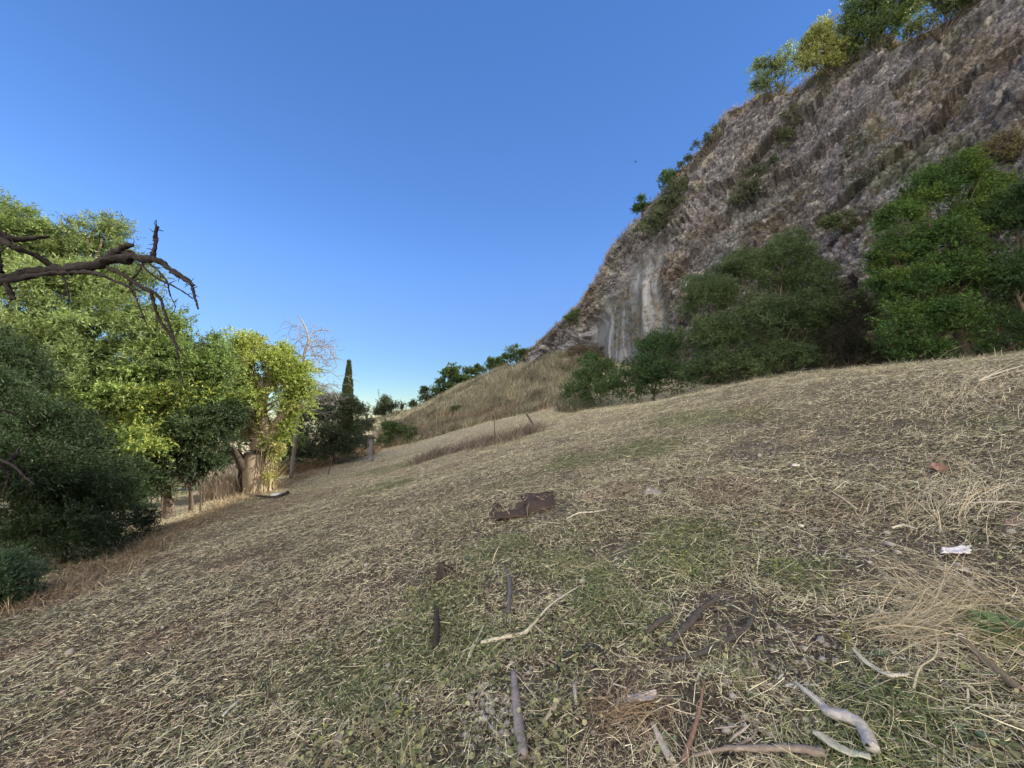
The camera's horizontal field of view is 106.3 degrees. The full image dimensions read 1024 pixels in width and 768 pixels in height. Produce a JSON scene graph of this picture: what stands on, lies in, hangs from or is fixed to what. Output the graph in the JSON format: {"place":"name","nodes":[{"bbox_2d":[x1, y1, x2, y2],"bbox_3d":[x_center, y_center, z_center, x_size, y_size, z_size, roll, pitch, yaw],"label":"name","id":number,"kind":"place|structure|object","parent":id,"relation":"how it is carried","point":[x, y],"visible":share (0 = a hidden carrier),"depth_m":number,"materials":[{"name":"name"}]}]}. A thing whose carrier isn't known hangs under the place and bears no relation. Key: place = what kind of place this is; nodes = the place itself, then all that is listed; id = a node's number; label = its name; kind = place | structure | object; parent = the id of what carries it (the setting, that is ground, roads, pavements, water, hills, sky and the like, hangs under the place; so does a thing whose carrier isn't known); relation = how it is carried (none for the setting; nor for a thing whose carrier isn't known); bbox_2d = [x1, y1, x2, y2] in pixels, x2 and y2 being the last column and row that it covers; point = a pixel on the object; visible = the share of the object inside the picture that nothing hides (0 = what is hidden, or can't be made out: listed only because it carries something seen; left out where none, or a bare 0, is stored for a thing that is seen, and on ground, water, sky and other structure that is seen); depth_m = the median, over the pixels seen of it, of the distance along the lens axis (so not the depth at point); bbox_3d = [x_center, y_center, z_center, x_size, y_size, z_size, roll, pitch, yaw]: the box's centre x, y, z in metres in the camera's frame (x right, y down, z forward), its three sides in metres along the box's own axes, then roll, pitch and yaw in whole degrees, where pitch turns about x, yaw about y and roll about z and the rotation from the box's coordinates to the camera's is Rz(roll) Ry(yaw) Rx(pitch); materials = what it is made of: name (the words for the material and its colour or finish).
{"place":"outdoors","nodes":[
{"label":"outdoors","id":0,"kind":"place"},
{"bbox_2d":[0,0,974,439],"label":"sky","id":1,"kind":"structure","parent":0,"point":[429,185],"materials":[{"name":"blue"}]},
{"bbox_2d":[0,354,1023,767],"bbox_3d":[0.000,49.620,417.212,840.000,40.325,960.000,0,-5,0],"label":"ground","id":2,"kind":"structure","parent":0,"point":[614,546],"depth_m":3.40,"materials":[{"name":"soil"}]},
{"bbox_2d":[0,540,60,609],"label":"bush","id":3,"kind":"object","parent":2,"relation":"on","point":[17,570],"visible":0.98,"depth_m":4.93,"materials":[{"name":"green plant"}]},
{"bbox_2d":[0,321,174,575],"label":"dark bush","id":4,"kind":"object","parent":2,"relation":"on","point":[79,484],"visible":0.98,"depth_m":7.50,"materials":[{"name":"green plant"}]},
{"bbox_2d":[0,186,178,455],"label":"willow tree","id":5,"kind":"object","parent":2,"relation":"on","point":[67,326],"visible":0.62,"depth_m":11.44,"materials":[{"name":"green plant"}]},
{"bbox_2d":[0,220,198,496],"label":"dead tree","id":6,"kind":"object","parent":2,"relation":"on","point":[121,254],"visible":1,"depth_m":3.81,"materials":[{"name":"wood"}]},
{"bbox_2d":[26,409,245,477],"bbox_3d":[-16.856,2.743,16.761,8.658,5.144,5.508,4,-7,-38],"label":"bush","id":7,"kind":"object","parent":2,"relation":"on","point":[206,436],"depth_m":17.56,"materials":[{"name":"green plant"}]},
{"bbox_2d":[109,475,205,522],"bbox_3d":[-10.331,3.484,11.339,0.047,1.487,3.013,0,-5,1],"label":"wire fence","id":8,"kind":"object","parent":2,"relation":"on","point":[173,497],"visible":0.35,"depth_m":11.67,"materials":[{"name":"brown metal"}]},
{"bbox_2d":[0,460,339,619],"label":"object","id":9,"kind":"object","parent":2,"relation":"on","point":[154,540],"visible":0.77,"depth_m":6.83,"materials":[{"name":"plant"}]},
{"bbox_2d":[53,300,309,516],"bbox_3d":[-10.614,0.771,12.989,4.552,7.531,6.777,-3,-6,31],"label":"broadleaf tree","id":10,"kind":"object","parent":2,"relation":"on","point":[208,369],"visible":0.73,"depth_m":11.61,"materials":[{"name":"green plant"}]},
{"bbox_2d":[111,397,254,518],"bbox_3d":[-9.985,2.262,11.330,2.337,3.925,4.086,-2,-6,25],"label":"bush","id":11,"kind":"object","parent":2,"relation":"on","point":[192,431],"visible":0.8,"depth_m":11.53,"materials":[{"name":"green plant"}]},
{"bbox_2d":[194,459,248,502],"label":"pale dry weeds","id":12,"kind":"object","parent":2,"relation":"on","point":[221,487],"visible":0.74,"depth_m":14.05,"materials":[{"name":"plant"}]},
{"bbox_2d":[232,447,244,493],"bbox_3d":[-9.943,3.394,14.295,0.877,2.064,0.611,1,-5,-13],"label":"trunk","id":13,"kind":"object","parent":2,"relation":"on","point":[238,455],"visible":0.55,"depth_m":14.14,"materials":[{"name":"brown plant"}]},
{"bbox_2d":[232,459,288,491],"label":"shrub","id":14,"kind":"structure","parent":2,"relation":"on","point":[276,471],"depth_m":14.69,"materials":[{"name":"plant"}]},
{"bbox_2d":[198,324,324,494],"bbox_3d":[-10.139,1.003,14.682,5.188,7.015,3.129,0,-5,0],"label":"ivy covered tree","id":15,"kind":"object","parent":2,"relation":"on","point":[288,373],"visible":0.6,"depth_m":14.81,"materials":[{"name":"green plant"}]},
{"bbox_2d":[217,410,313,473],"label":"bush","id":16,"kind":"object","parent":2,"relation":"on","point":[288,445],"visible":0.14,"depth_m":19.62,"materials":[{"name":"green plant"}]},
{"bbox_2d":[247,491,289,497],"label":"stick","id":17,"kind":"object","parent":2,"relation":"on","point":[279,495],"visible":0.9,"depth_m":12.71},
{"bbox_2d":[268,316,358,478],"bbox_3d":[-9.711,0.610,18.780,4.175,7.908,2.864,0,-5,0],"label":"bare tree","id":18,"kind":"object","parent":2,"relation":"on","point":[308,343],"visible":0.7,"depth_m":18.66,"materials":[{"name":"grey plant"}]},
{"bbox_2d":[310,723,332,742],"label":"leafy plant","id":19,"kind":"object","parent":2,"relation":"on","point":[319,737],"visible":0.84,"depth_m":2.01,"materials":[{"name":"green plant"}]},
{"bbox_2d":[273,443,384,476],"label":"brown weeds","id":20,"kind":"object","parent":2,"relation":"on","point":[299,467],"visible":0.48,"depth_m":24.37,"materials":[{"name":"plant"}]},
{"bbox_2d":[281,387,379,468],"bbox_3d":[-11.377,2.707,23.812,5.262,5.412,5.645,0,-5,0],"label":"bush","id":21,"kind":"object","parent":2,"relation":"on","point":[338,439],"visible":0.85,"depth_m":23.69,"materials":[{"name":"green plant"}]},
{"bbox_2d":[341,359,353,394],"bbox_3d":[-14.571,1.798,33.997,1.247,8.154,1.181,0,-5,0],"label":"cypress tree","id":22,"kind":"object","parent":2,"relation":"on","point":[346,388],"visible":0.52,"depth_m":33.96,"materials":[{"name":"green plant"}]},
{"bbox_2d":[367,436,375,462],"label":"stone pillar","id":23,"kind":"structure","parent":2,"relation":"on","point":[370,452],"depth_m":21.43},
{"bbox_2d":[370,390,405,421],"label":"spiky shrub","id":24,"kind":"object","parent":2,"relation":"on","point":[384,405],"visible":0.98,"depth_m":37.71,"materials":[{"name":"green plant"}]},
{"bbox_2d":[375,419,417,446],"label":"bush","id":25,"kind":"object","parent":2,"relation":"on","point":[392,428],"visible":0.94,"depth_m":32.56,"materials":[{"name":"green plant"}]},
{"bbox_2d":[395,702,411,719],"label":"leafy plant","id":26,"kind":"object","parent":2,"relation":"on","point":[398,711],"visible":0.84,"depth_m":2.08,"materials":[{"name":"green plant"}]},
{"bbox_2d":[405,384,436,408],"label":"tree","id":27,"kind":"object","parent":2,"relation":"on","point":[425,396],"visible":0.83,"depth_m":49.85,"materials":[{"name":"green plant"}]},
{"bbox_2d":[432,605,439,649],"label":"stick","id":28,"kind":"object","parent":2,"relation":"on","point":[436,631],"visible":0.98,"depth_m":2.85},
{"bbox_2d":[424,562,457,588],"bbox_3d":[-0.690,1.889,3.792,0.385,0.240,0.370,0,-5,0],"label":"tree stump","id":29,"kind":"object","parent":2,"relation":"on","point":[442,570],"visible":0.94,"depth_m":3.76,"materials":[{"name":"wood"}]},
{"bbox_2d":[430,362,472,395],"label":"tree","id":30,"kind":"object","parent":2,"relation":"on","point":[452,374],"visible":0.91,"depth_m":49.74,"materials":[{"name":"green plant"}]},
{"bbox_2d":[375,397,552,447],"bbox_3d":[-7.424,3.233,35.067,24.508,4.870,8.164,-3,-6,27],"label":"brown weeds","id":31,"kind":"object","parent":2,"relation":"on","point":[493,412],"visible":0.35,"depth_m":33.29,"materials":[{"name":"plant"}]},
{"bbox_2d":[461,362,487,379],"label":"tree","id":32,"kind":"object","parent":2,"relation":"on","point":[477,369],"visible":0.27,"depth_m":51.94,"materials":[{"name":"green plant"}]},
{"bbox_2d":[360,349,599,446],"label":"tall dry grass","id":33,"kind":"structure","parent":2,"relation":"on","point":[521,381],"depth_m":37.72,"materials":[{"name":"plant"}]},
{"bbox_2d":[403,417,557,466],"bbox_3d":[-1.508,2.370,16.062,6.558,2.165,4.034,-1,-5,16],"label":"weed strip","id":34,"kind":"object","parent":2,"relation":"on","point":[511,435],"visible":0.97,"depth_m":15.38,"materials":[{"name":"plant"}]},
{"bbox_2d":[484,356,509,370],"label":"tree","id":35,"kind":"object","parent":2,"relation":"on","point":[493,362],"visible":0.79,"depth_m":53.18,"materials":[{"name":"green plant"}]},
{"bbox_2d":[490,501,527,523],"bbox_3d":[-0.054,1.883,5.644,0.538,0.240,0.892,0,-5,0],"label":"rusty sheet","id":36,"kind":"object","parent":2,"relation":"on","point":[519,511],"visible":0.97,"depth_m":5.50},
{"bbox_2d":[520,492,554,513],"bbox_3d":[0.387,1.785,5.867,0.514,0.206,0.970,0,-5,0],"label":"rusty sheet","id":37,"kind":"object","parent":36,"relation":"on","point":[533,504],"visible":0.91,"depth_m":5.66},
{"bbox_2d":[0,344,1023,767],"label":"mown straw","id":38,"kind":"object","parent":2,"relation":"on","point":[620,424],"visible":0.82,"depth_m":3.16,"materials":[{"name":"plant"}]},
{"bbox_2d":[503,565,517,614],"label":"stick","id":39,"kind":"object","parent":38,"relation":"on","point":[510,588],"visible":0.99,"depth_m":3.29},
{"bbox_2d":[535,696,561,734],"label":"stick","id":40,"kind":"object","parent":38,"relation":"on","point":[549,713],"visible":0.76,"depth_m":1.99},
{"bbox_2d":[650,722,675,762],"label":"stick","id":41,"kind":"object","parent":38,"relation":"on","point":[667,753],"visible":0.9,"depth_m":1.71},
{"bbox_2d":[784,681,880,753],"bbox_3d":[1.457,1.480,1.741,0.110,0.071,0.448,0,-5,-4],"label":"branch","id":42,"kind":"object","parent":38,"relation":"on","point":[864,730],"visible":0.97,"depth_m":1.67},
{"bbox_2d":[940,545,971,553],"bbox_3d":[3.298,1.230,2.852,0.300,0.056,0.100,0,-5,0],"label":"plastic scrap","id":43,"kind":"object","parent":38,"relation":"on","point":[955,549],"visible":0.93,"depth_m":2.86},
{"bbox_2d":[0,384,1023,767],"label":"creeping weeds","id":44,"kind":"object","parent":2,"relation":"on","point":[584,722],"visible":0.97,"depth_m":2.13,"materials":[{"name":"green plant"}]},
{"bbox_2d":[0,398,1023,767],"bbox_3d":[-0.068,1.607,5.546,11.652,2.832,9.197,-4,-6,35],"label":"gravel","id":45,"kind":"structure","parent":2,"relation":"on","point":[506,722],"depth_m":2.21,"materials":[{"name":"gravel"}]},
{"bbox_2d":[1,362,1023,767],"bbox_3d":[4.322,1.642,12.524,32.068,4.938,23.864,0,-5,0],"label":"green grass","id":46,"kind":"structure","parent":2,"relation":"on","point":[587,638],"depth_m":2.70,"materials":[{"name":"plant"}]},
{"bbox_2d":[501,343,530,364],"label":"tree","id":47,"kind":"object","parent":2,"relation":"on","point":[513,352],"visible":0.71,"depth_m":54.40,"materials":[{"name":"green plant"}]},
{"bbox_2d":[511,669,527,761],"bbox_3d":[0.025,1.718,2.040,0.053,0.056,0.626,0,-5,-4],"label":"stick","id":48,"kind":"object","parent":2,"relation":"on","point":[515,694],"visible":0.91,"depth_m":1.95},
{"bbox_2d":[481,586,579,643],"bbox_3d":[0.261,1.742,2.797,0.924,0.198,0.375,3,-6,-31],"label":"stick","id":49,"kind":"object","parent":2,"relation":"on","point":[525,631],"visible":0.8,"depth_m":2.70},
{"bbox_2d":[541,363,574,390],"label":"bush","id":50,"kind":"object","parent":2,"relation":"on","point":[562,372],"visible":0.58,"depth_m":36.71,"materials":[{"name":"green plant"}]},
{"bbox_2d":[556,643,604,671],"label":"stick","id":51,"kind":"object","parent":2,"relation":"on","point":[571,652],"visible":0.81,"depth_m":2.42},
{"bbox_2d":[565,341,605,358],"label":"shrub","id":52,"kind":"object","parent":2,"relation":"on","point":[580,348],"visible":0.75,"depth_m":39.68,"materials":[{"name":"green plant"}]},
{"bbox_2d":[577,582,605,602],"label":"leafy plant","id":53,"kind":"object","parent":2,"relation":"on","point":[594,590],"visible":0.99,"depth_m":3.03,"materials":[{"name":"green plant"}]},
{"bbox_2d":[557,350,635,408],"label":"bush","id":54,"kind":"object","parent":2,"relation":"on","point":[595,371],"visible":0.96,"depth_m":26.63,"materials":[{"name":"green plant"}]},
{"bbox_2d":[579,655,691,765],"bbox_3d":[0.598,1.604,1.851,0.639,0.401,0.532,0,-5,0],"label":"straw clump","id":55,"kind":"object","parent":2,"relation":"on","point":[621,703],"visible":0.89,"depth_m":1.91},
{"bbox_2d":[626,689,658,701],"bbox_3d":[0.683,1.650,2.017,0.185,0.038,0.088,0,-5,0],"label":"paper scrap","id":56,"kind":"object","parent":2,"relation":"on","point":[648,697],"visible":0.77,"depth_m":2.03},
{"bbox_2d":[606,323,695,403],"bbox_3d":[8.624,-1.152,23.847,5.740,5.934,4.244,0,-5,0],"label":"bush","id":57,"kind":"object","parent":2,"relation":"on","point":[652,375],"visible":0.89,"depth_m":23.44,"materials":[{"name":"green plant"}]},
{"bbox_2d":[642,487,660,495],"bbox_3d":[1.947,1.486,5.303,0.246,0.063,0.312,-3,-6,29],"label":"flat stone","id":58,"kind":"object","parent":2,"relation":"on","point":[652,491],"visible":0.81,"depth_m":5.26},
{"bbox_2d":[645,613,672,633],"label":"stick","id":59,"kind":"object","parent":2,"relation":"on","point":[656,623],"visible":0.99,"depth_m":2.55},
{"bbox_2d":[664,731,679,749],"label":"leafy plant","id":60,"kind":"object","parent":2,"relation":"on","point":[667,735],"visible":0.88,"depth_m":1.75,"materials":[{"name":"green plant"}]},
{"bbox_2d":[661,596,718,653],"bbox_3d":[1.191,1.574,2.539,0.744,0.136,0.056,4,-7,-40],"label":"stick","id":61,"kind":"object","parent":2,"relation":"on","point":[693,618],"visible":0.98,"depth_m":2.50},
{"bbox_2d":[680,678,704,764],"bbox_3d":[0.887,1.601,1.847,0.028,0.079,0.520,-4,-7,37],"label":"stick","id":62,"kind":"object","parent":2,"relation":"on","point":[689,743],"visible":0.95,"depth_m":1.77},
{"bbox_2d":[660,595,756,660],"bbox_3d":[1.334,1.565,2.432,0.951,0.184,0.183,3,-6,-28],"label":"stick","id":63,"kind":"object","parent":2,"relation":"on","point":[730,638],"visible":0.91,"depth_m":2.31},
{"bbox_2d":[729,723,750,741],"bbox_3d":[1.035,1.582,1.743,0.138,0.012,0.016,-15,13,-16],"label":"splinter","id":64,"kind":"object","parent":2,"relation":"on","point":[736,734],"visible":0.98,"depth_m":1.74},
{"bbox_2d":[693,716,825,757],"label":"branch","id":65,"kind":"object","parent":2,"relation":"on","point":[816,750],"visible":0.98,"depth_m":1.62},
{"bbox_2d":[671,224,857,390],"bbox_3d":[12.208,-3.870,19.190,9.529,9.608,5.298,0,-5,0],"label":"bush","id":66,"kind":"object","parent":2,"relation":"on","point":[718,288],"visible":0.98,"depth_m":18.73,"materials":[{"name":"green plant"}]},
{"bbox_2d":[534,349,1023,417],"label":"crest stubble","id":67,"kind":"object","parent":2,"relation":"on","point":[825,369],"visible":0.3,"depth_m":11.95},
{"bbox_2d":[766,557,802,578],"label":"leafy plant","id":68,"kind":"object","parent":2,"relation":"on","point":[794,569],"visible":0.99,"depth_m":2.94,"materials":[{"name":"green plant"}]},
{"bbox_2d":[772,429,821,444],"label":"straw clump","id":69,"kind":"object","parent":2,"relation":"on","point":[797,439],"visible":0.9,"depth_m":6.24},
{"bbox_2d":[812,730,870,759],"bbox_3d":[1.353,1.490,1.581,0.066,0.041,0.199,3,-6,-29],"label":"stick","id":70,"kind":"object","parent":2,"relation":"on","point":[825,738],"visible":0.96,"depth_m":1.57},
{"bbox_2d":[839,621,854,650],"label":"leafy plant","id":71,"kind":"object","parent":2,"relation":"on","point":[849,637],"visible":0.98,"depth_m":2.16,"materials":[{"name":"green plant"}]},
{"bbox_2d":[806,283,895,369],"bbox_3d":[15.243,-2.245,17.726,4.950,5.155,2.979,0,-5,0],"label":"bare bush","id":72,"kind":"object","parent":2,"relation":"on","point":[857,341],"visible":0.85,"depth_m":17.50,"materials":[{"name":"green plant"}]},
{"bbox_2d":[860,646,891,665],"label":"leafy plant","id":73,"kind":"object","parent":2,"relation":"on","point":[876,653],"visible":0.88,"depth_m":2.06,"materials":[{"name":"green plant"}]},
{"bbox_2d":[852,648,909,677],"bbox_3d":[1.866,1.430,1.980,0.112,0.038,0.282,0,-5,0],"label":"stick","id":74,"kind":"object","parent":2,"relation":"on","point":[865,660],"visible":0.97,"depth_m":1.94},
{"bbox_2d":[857,672,931,729],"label":"leafy plant","id":75,"kind":"object","parent":2,"relation":"on","point":[892,702],"visible":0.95,"depth_m":1.71,"materials":[{"name":"green plant"}]},
{"bbox_2d":[796,511,1023,657],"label":"straw clump","id":76,"kind":"object","parent":2,"relation":"on","point":[948,598],"visible":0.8,"depth_m":2.39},
{"bbox_2d":[815,436,1023,570],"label":"straw clump","id":77,"kind":"object","parent":2,"relation":"on","point":[970,497],"visible":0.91,"depth_m":3.35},
{"bbox_2d":[822,536,1023,705],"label":"straw clump","id":78,"kind":"object","parent":2,"relation":"on","point":[904,619],"visible":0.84,"depth_m":2.16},
{"bbox_2d":[912,629,937,688],"bbox_3d":[2.087,1.371,1.920,0.586,0.084,0.042,4,-6,-35],"label":"stick","id":79,"kind":"object","parent":2,"relation":"on","point":[920,667],"visible":0.98,"depth_m":1.88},
{"bbox_2d":[850,141,1023,362],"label":"tree","id":80,"kind":"object","parent":2,"relation":"on","point":[948,309],"visible":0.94,"depth_m":13.88,"materials":[{"name":"green plant"}]},
{"bbox_2d":[930,462,948,472],"bbox_3d":[4.708,0.920,4.234,0.166,0.125,0.133,4,-6,-35],"label":"brick","id":81,"kind":"object","parent":2,"relation":"on","point":[941,467],"visible":0.81,"depth_m":4.19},
{"bbox_2d":[857,352,1023,429],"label":"straw clump","id":82,"kind":"object","parent":2,"relation":"on","point":[960,389],"visible":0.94,"depth_m":6.05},
{"bbox_2d":[954,724,1009,745],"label":"leafy plant","id":83,"kind":"object","parent":2,"relation":"on","point":[983,735],"visible":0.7,"depth_m":1.52,"materials":[{"name":"green plant"}]},
{"bbox_2d":[956,633,1023,694],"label":"branch","id":84,"kind":"object","parent":2,"relation":"on","point":[997,670],"visible":0.91,"depth_m":1.81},
{"bbox_2d":[961,174,1023,356],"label":"tree","id":85,"kind":"object","parent":2,"relation":"on","point":[1007,213],"visible":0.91,"depth_m":12.82,"materials":[{"name":"green plant"}]},
{"bbox_2d":[968,609,1023,643],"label":"leafy plant","id":86,"kind":"object","parent":2,"relation":"on","point":[1003,618],"visible":0.76,"depth_m":2.06,"materials":[{"name":"green plant"}]},
{"bbox_2d":[977,363,1023,380],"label":"stick","id":87,"kind":"object","parent":2,"relation":"on","point":[985,377],"visible":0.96,"depth_m":6.29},
{"bbox_2d":[1003,513,1023,527],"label":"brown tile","id":88,"kind":"object","parent":2,"relation":"on","point":[1008,520],"visible":0.8,"depth_m":2.99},
{"bbox_2d":[518,0,1023,384],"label":"cliff","id":89,"kind":"structure","parent":0,"point":[989,83],"depth_m":27.13,"materials":[{"name":"stone"}]},
{"bbox_2d":[561,308,580,326],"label":"shrub","id":90,"kind":"object","parent":89,"relation":"on","point":[571,317],"visible":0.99,"depth_m":43.16,"materials":[{"name":"green plant"}]},
{"bbox_2d":[630,191,652,218],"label":"shrub","id":91,"kind":"object","parent":89,"relation":"on","point":[640,206],"visible":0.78,"depth_m":37.52,"materials":[{"name":"green plant"}]},
{"bbox_2d":[631,174,690,243],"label":"shrub","id":92,"kind":"object","parent":89,"relation":"on","point":[669,198],"visible":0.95,"depth_m":35.11,"materials":[{"name":"green plant"}]},
{"bbox_2d":[655,166,683,192],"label":"shrub","id":93,"kind":"object","parent":89,"relation":"on","point":[668,174],"visible":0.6,"depth_m":35.87,"materials":[{"name":"green plant"}]},
{"bbox_2d":[677,153,694,175],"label":"shrub","id":94,"kind":"object","parent":89,"relation":"on","point":[688,158],"visible":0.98,"depth_m":34.81,"materials":[{"name":"green plant"}]},
{"bbox_2d":[687,122,723,156],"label":"shrub","id":95,"kind":"object","parent":89,"relation":"on","point":[708,137],"visible":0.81,"depth_m":33.64,"materials":[{"name":"green plant"}]},
{"bbox_2d":[518,0,980,360],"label":"rim grass","id":96,"kind":"structure","parent":89,"relation":"on","point":[794,90],"depth_m":33.40,"materials":[{"name":"plant"}]},
{"bbox_2d":[725,152,782,208],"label":"shrub","id":97,"kind":"object","parent":89,"relation":"on","point":[739,195],"visible":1,"depth_m":28.35,"materials":[{"name":"green plant"}]},
{"bbox_2d":[743,37,811,106],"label":"shrub","id":98,"kind":"object","parent":89,"relation":"on","point":[776,64],"visible":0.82,"depth_m":31.69,"materials":[{"name":"green plant"}]},
{"bbox_2d":[773,102,810,151],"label":"shrub","id":99,"kind":"object","parent":89,"relation":"on","point":[787,131],"visible":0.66,"depth_m":29.57,"materials":[{"name":"green plant"}]},
{"bbox_2d":[608,21,1016,380],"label":"cliff face weeds","id":100,"kind":"object","parent":89,"relation":"on","point":[898,96],"visible":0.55,"depth_m":28.55,"materials":[{"name":"plant"}]},
{"bbox_2d":[615,275,1023,384],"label":"cliff foot scrub","id":101,"kind":"object","parent":89,"relation":"on","point":[974,342],"visible":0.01,"depth_m":20.95,"materials":[{"name":"plant"}]},
{"bbox_2d":[792,10,864,76],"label":"shrub","id":102,"kind":"object","parent":89,"relation":"on","point":[822,44],"visible":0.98,"depth_m":28.30,"materials":[{"name":"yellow plant"}]},
{"bbox_2d":[815,206,861,235],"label":"shrub","id":103,"kind":"object","parent":89,"relation":"on","point":[834,221],"visible":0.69,"depth_m":23.32,"materials":[{"name":"green plant"}]},
{"bbox_2d":[835,0,930,62],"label":"shrub","id":104,"kind":"object","parent":89,"relation":"on","point":[865,22],"visible":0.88,"depth_m":27.32,"materials":[{"name":"green plant"}]},
{"bbox_2d":[899,0,978,45],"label":"shrub","id":105,"kind":"object","parent":89,"relation":"on","point":[950,7],"visible":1,"depth_m":24.95,"materials":[{"name":"green plant"}]},
{"bbox_2d":[967,126,1023,168],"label":"shrub","id":106,"kind":"object","parent":89,"relation":"on","point":[1008,148],"visible":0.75,"depth_m":19.06,"materials":[{"name":"green plant"}]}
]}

